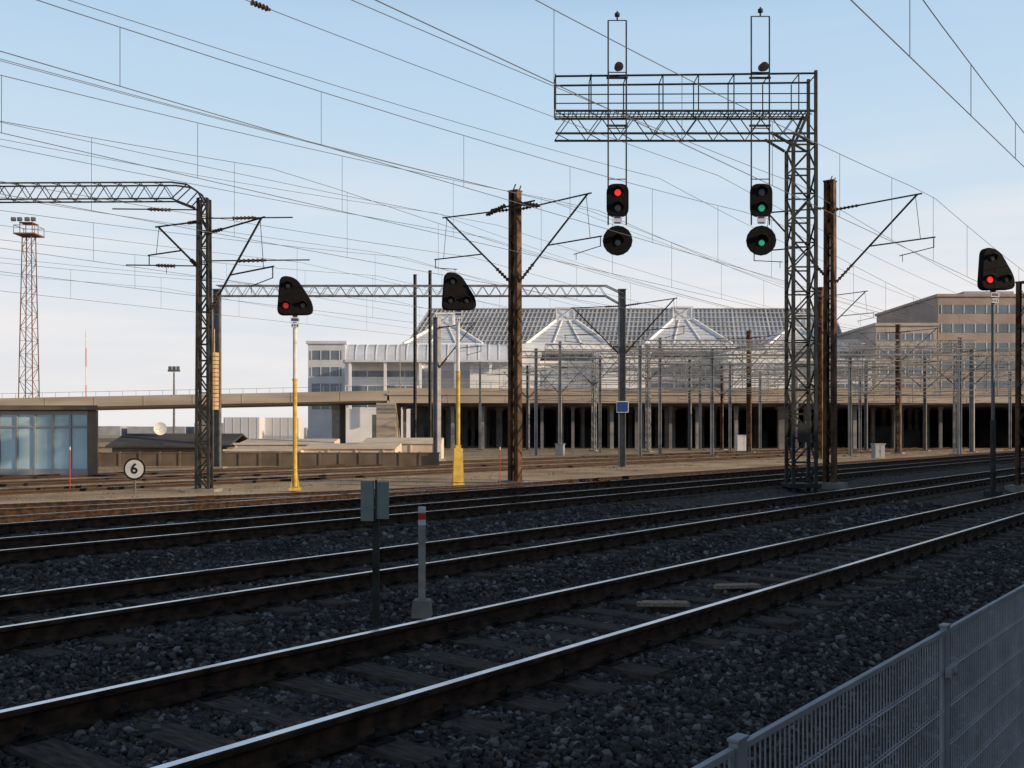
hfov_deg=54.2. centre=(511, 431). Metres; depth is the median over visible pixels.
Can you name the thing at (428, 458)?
yard wall
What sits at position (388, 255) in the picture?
feeder wire
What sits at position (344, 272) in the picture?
feeder wire
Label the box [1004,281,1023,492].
catenary mast
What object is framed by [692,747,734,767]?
fence
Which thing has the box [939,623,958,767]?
fence post
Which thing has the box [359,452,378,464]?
yard wall
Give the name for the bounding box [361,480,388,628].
trackside board
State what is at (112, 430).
distant buildings
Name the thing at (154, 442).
storage shed
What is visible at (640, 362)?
catenary portal
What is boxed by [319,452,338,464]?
yard wall
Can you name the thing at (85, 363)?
radio mast
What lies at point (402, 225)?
overhead line
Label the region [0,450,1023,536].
railway track
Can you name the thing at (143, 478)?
railway track
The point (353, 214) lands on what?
feeder wire
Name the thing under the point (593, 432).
catenary mast
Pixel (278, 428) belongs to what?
box trailer
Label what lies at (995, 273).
railway signal
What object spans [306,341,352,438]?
office block
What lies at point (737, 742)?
fence post
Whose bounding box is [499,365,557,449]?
catenary mast
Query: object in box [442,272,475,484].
railway signal
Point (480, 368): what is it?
catenary portal
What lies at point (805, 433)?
signal gantry
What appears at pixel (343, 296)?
overhead line
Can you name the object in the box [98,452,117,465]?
yard wall
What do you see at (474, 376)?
roof pavilion
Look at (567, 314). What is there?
pyramid skylight
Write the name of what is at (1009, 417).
catenary portal
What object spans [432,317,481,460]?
catenary mast
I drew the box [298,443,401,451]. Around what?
platform shelter
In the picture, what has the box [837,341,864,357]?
office block
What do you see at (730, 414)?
catenary portal
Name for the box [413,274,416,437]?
catenary mast
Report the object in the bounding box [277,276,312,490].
railway signal
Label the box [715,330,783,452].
catenary mast
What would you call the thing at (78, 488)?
railway track
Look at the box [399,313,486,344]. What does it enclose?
pyramid skylight
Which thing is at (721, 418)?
catenary mast
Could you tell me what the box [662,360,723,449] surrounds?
catenary mast
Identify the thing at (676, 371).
catenary portal
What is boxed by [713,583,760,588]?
timber plank
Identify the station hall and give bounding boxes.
[423,361,596,387]
[651,359,873,387]
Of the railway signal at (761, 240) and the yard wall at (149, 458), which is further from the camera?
the yard wall at (149, 458)
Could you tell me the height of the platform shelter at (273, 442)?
1.386 m
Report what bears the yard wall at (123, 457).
on the ground at (476, 452)
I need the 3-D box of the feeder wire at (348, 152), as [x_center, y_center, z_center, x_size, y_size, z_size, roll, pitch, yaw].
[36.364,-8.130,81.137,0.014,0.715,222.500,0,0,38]
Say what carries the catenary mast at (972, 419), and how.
on the ground at (476, 452)
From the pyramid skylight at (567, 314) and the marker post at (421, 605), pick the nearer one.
the marker post at (421, 605)
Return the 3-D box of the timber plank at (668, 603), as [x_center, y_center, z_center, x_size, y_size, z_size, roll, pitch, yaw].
[1.469,1.670,9.764,0.500,0.036,0.200,0,0,3]
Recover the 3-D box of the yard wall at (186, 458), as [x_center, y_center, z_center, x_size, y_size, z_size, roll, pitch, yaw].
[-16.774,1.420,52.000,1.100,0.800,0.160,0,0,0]
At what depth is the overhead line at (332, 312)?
43.56 m
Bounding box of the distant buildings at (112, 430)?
[98,423,307,435]
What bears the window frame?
in the glazed building at (37, 439)
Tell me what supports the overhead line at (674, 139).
hanging from the catenary portal at (622, 406)
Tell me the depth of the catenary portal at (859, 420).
91.89 m
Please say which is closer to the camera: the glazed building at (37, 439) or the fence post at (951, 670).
the fence post at (951, 670)
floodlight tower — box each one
[11,217,44,397]
[168,366,179,432]
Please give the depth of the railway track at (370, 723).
7.22 m
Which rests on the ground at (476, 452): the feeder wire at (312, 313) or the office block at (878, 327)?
the office block at (878, 327)
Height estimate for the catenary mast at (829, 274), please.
10.504 m
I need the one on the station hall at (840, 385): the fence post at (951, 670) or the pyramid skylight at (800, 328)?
the pyramid skylight at (800, 328)
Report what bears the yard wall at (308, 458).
on the ground at (476, 452)
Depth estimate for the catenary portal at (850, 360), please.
71.91 m
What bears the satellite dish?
on the storage shed
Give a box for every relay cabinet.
[555,444,564,454]
[735,435,745,450]
[870,443,884,457]
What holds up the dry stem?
on the ground at (476, 452)
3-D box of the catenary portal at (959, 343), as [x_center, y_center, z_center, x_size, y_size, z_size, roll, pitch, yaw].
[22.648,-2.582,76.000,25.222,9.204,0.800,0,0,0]
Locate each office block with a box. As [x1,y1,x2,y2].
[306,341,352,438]
[837,323,938,386]
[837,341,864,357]
[875,291,1023,387]
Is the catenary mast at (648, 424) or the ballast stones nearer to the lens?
the ballast stones
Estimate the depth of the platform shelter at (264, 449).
57.00 m
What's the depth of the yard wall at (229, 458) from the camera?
51.96 m
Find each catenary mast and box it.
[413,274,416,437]
[428,270,431,437]
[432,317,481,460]
[434,184,601,482]
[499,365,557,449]
[532,362,589,443]
[563,352,617,450]
[614,345,683,451]
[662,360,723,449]
[694,365,744,449]
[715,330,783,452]
[754,176,935,489]
[761,362,813,450]
[811,287,873,458]
[840,361,903,450]
[855,324,943,453]
[887,356,964,450]
[909,345,1004,454]
[966,349,1010,451]
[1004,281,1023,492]
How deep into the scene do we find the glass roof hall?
205.23 m
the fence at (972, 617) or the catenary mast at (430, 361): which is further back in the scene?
the catenary mast at (430, 361)
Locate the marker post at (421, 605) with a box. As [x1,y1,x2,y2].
[411,507,432,617]
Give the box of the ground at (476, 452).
[0,436,1023,767]
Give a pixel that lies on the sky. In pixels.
(878, 109)
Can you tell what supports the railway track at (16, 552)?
on the ground at (476, 452)
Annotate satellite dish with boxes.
[154,422,166,435]
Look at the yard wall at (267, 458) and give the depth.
51.96 m
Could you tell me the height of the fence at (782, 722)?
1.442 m
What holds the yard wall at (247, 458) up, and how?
on the ground at (476, 452)
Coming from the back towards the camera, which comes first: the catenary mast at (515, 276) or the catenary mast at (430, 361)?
the catenary mast at (430, 361)
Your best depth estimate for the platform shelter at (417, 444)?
64.00 m
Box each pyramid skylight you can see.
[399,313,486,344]
[522,307,612,356]
[635,306,734,356]
[752,314,848,353]
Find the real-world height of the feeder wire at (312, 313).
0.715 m
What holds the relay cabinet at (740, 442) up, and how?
on the ground at (476, 452)
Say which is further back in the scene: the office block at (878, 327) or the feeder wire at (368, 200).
the office block at (878, 327)
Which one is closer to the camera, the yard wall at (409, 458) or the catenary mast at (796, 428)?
the yard wall at (409, 458)
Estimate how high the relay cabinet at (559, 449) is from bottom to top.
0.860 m
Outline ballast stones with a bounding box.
[0,499,1023,767]
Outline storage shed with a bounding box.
[105,433,247,451]
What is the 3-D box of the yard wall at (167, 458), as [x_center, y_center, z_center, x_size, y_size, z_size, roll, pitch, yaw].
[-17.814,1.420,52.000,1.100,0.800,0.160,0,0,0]
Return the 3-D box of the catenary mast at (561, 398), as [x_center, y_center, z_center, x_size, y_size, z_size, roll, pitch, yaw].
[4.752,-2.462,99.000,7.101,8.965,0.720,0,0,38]
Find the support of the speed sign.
on the ground at (476, 452)
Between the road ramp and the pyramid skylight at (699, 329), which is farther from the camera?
the pyramid skylight at (699, 329)
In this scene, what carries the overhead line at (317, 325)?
hanging from the catenary mast at (748, 421)
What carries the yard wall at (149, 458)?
on the ground at (476, 452)
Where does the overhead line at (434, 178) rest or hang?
hanging from the catenary mast at (829, 274)
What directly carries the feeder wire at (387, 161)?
hanging from the catenary portal at (199, 221)
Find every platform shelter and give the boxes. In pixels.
[223,446,304,451]
[233,439,339,447]
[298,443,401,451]
[358,438,443,458]
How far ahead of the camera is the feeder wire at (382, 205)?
36.39 m
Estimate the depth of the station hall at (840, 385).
168.00 m
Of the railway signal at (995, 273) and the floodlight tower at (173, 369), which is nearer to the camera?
the railway signal at (995, 273)
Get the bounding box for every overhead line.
[0,0,1014,348]
[0,75,1014,366]
[0,121,1012,379]
[0,210,983,384]
[0,240,1002,386]
[4,263,978,387]
[375,0,1022,302]
[850,0,1023,166]
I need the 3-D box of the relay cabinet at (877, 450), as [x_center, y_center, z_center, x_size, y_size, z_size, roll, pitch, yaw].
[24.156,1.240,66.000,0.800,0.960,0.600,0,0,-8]
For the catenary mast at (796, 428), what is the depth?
94.96 m
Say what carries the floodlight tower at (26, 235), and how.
on the ground at (476, 452)
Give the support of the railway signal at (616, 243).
attached to the signal gantry
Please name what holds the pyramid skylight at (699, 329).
on the station hall at (840, 385)
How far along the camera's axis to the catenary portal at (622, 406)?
48.98 m
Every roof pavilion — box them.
[470,352,541,387]
[596,350,651,387]
[716,351,790,387]
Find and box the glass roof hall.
[410,308,841,360]
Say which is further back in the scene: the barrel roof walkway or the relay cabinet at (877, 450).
the barrel roof walkway
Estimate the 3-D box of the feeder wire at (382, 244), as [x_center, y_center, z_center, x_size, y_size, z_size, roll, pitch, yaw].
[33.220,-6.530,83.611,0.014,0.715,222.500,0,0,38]
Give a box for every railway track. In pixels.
[0,444,945,480]
[0,445,968,486]
[0,445,1023,495]
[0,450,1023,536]
[0,454,1023,569]
[0,467,1023,659]
[0,479,617,515]
[0,491,1023,767]
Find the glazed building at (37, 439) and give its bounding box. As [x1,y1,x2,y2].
[0,405,97,475]
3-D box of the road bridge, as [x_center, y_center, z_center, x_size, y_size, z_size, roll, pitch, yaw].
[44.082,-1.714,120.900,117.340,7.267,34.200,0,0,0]
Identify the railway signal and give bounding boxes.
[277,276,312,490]
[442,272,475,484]
[603,11,632,255]
[746,7,775,255]
[977,248,1014,497]
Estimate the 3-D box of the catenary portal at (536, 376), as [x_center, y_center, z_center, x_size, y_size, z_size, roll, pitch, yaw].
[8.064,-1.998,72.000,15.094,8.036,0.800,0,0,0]
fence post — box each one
[727,733,748,767]
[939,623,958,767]
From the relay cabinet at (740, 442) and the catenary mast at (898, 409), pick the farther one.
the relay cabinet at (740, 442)
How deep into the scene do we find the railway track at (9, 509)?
23.28 m
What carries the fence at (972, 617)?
attached to the fence post at (951, 670)
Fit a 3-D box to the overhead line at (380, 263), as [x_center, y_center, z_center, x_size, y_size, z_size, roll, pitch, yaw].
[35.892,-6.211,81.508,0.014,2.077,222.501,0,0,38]
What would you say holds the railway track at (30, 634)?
on the ground at (476, 452)
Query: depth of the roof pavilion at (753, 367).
162.00 m
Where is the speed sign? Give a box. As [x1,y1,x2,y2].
[123,458,145,491]
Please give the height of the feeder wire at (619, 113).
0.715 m
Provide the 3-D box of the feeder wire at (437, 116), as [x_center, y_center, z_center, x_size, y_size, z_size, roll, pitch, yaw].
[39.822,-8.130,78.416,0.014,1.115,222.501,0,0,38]
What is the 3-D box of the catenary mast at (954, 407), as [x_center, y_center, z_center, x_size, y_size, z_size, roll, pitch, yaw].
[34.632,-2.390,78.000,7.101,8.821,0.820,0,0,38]
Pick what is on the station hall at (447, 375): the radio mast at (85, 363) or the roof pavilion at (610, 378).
the roof pavilion at (610, 378)
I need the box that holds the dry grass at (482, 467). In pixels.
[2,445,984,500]
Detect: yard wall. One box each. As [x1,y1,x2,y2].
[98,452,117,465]
[118,452,137,465]
[138,452,157,465]
[158,452,177,465]
[178,452,194,465]
[202,452,205,465]
[221,452,237,465]
[238,452,257,465]
[258,452,277,465]
[278,452,298,465]
[299,452,318,465]
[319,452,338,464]
[339,452,358,464]
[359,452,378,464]
[379,452,398,465]
[399,452,418,465]
[419,452,439,465]
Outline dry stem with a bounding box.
[662,713,685,760]
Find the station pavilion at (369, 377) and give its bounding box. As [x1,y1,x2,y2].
[343,360,424,442]
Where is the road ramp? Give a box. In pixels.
[0,386,389,442]
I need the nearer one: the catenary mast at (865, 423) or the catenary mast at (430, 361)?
the catenary mast at (430, 361)
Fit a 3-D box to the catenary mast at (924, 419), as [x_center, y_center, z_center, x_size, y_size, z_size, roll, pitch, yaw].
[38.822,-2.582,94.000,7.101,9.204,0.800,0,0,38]
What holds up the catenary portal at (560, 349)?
on the ground at (476, 452)
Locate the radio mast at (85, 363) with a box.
[85,330,85,396]
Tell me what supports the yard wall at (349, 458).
on the ground at (476, 452)
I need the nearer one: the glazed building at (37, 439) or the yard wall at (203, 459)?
the glazed building at (37, 439)
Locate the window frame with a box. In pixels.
[0,411,87,474]
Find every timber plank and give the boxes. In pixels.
[637,600,689,606]
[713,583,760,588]
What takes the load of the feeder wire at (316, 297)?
hanging from the catenary mast at (648, 424)
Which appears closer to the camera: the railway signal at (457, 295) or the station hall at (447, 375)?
the railway signal at (457, 295)
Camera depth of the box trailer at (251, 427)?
86.80 m
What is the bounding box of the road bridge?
[372,381,1023,448]
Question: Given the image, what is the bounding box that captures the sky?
[0,0,1023,427]
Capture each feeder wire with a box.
[0,60,1013,349]
[0,181,1012,377]
[1,59,1006,343]
[1,139,1006,366]
[1,225,998,384]
[2,122,1004,362]
[2,146,1021,371]
[2,197,980,374]
[6,258,942,383]
[8,275,888,380]
[69,0,1010,323]
[352,0,1022,307]
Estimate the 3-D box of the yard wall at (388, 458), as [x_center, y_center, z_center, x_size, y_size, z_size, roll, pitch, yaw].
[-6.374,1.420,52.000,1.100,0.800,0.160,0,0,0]
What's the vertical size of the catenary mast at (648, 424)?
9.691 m
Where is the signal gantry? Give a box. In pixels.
[554,70,821,492]
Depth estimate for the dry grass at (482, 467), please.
49.34 m
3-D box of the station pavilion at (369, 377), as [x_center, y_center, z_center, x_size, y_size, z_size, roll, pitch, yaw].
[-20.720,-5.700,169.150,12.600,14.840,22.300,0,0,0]
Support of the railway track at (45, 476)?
on the ground at (476, 452)
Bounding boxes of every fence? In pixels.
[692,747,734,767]
[747,630,944,767]
[950,584,1023,767]
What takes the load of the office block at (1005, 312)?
on the ground at (476, 452)
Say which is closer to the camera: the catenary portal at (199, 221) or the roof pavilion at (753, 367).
the catenary portal at (199, 221)
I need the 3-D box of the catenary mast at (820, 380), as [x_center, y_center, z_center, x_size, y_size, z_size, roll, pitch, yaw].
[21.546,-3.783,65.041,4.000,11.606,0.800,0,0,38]
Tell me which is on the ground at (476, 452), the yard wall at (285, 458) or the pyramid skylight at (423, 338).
the yard wall at (285, 458)
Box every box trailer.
[223,417,264,438]
[265,418,303,438]
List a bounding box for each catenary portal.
[0,181,309,491]
[212,285,684,467]
[468,362,709,449]
[507,367,873,450]
[522,348,728,456]
[545,341,813,443]
[585,355,914,452]
[626,345,1023,456]
[644,337,976,454]
[716,361,1023,451]
[752,372,1023,449]
[837,351,1023,456]
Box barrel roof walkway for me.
[344,344,507,408]

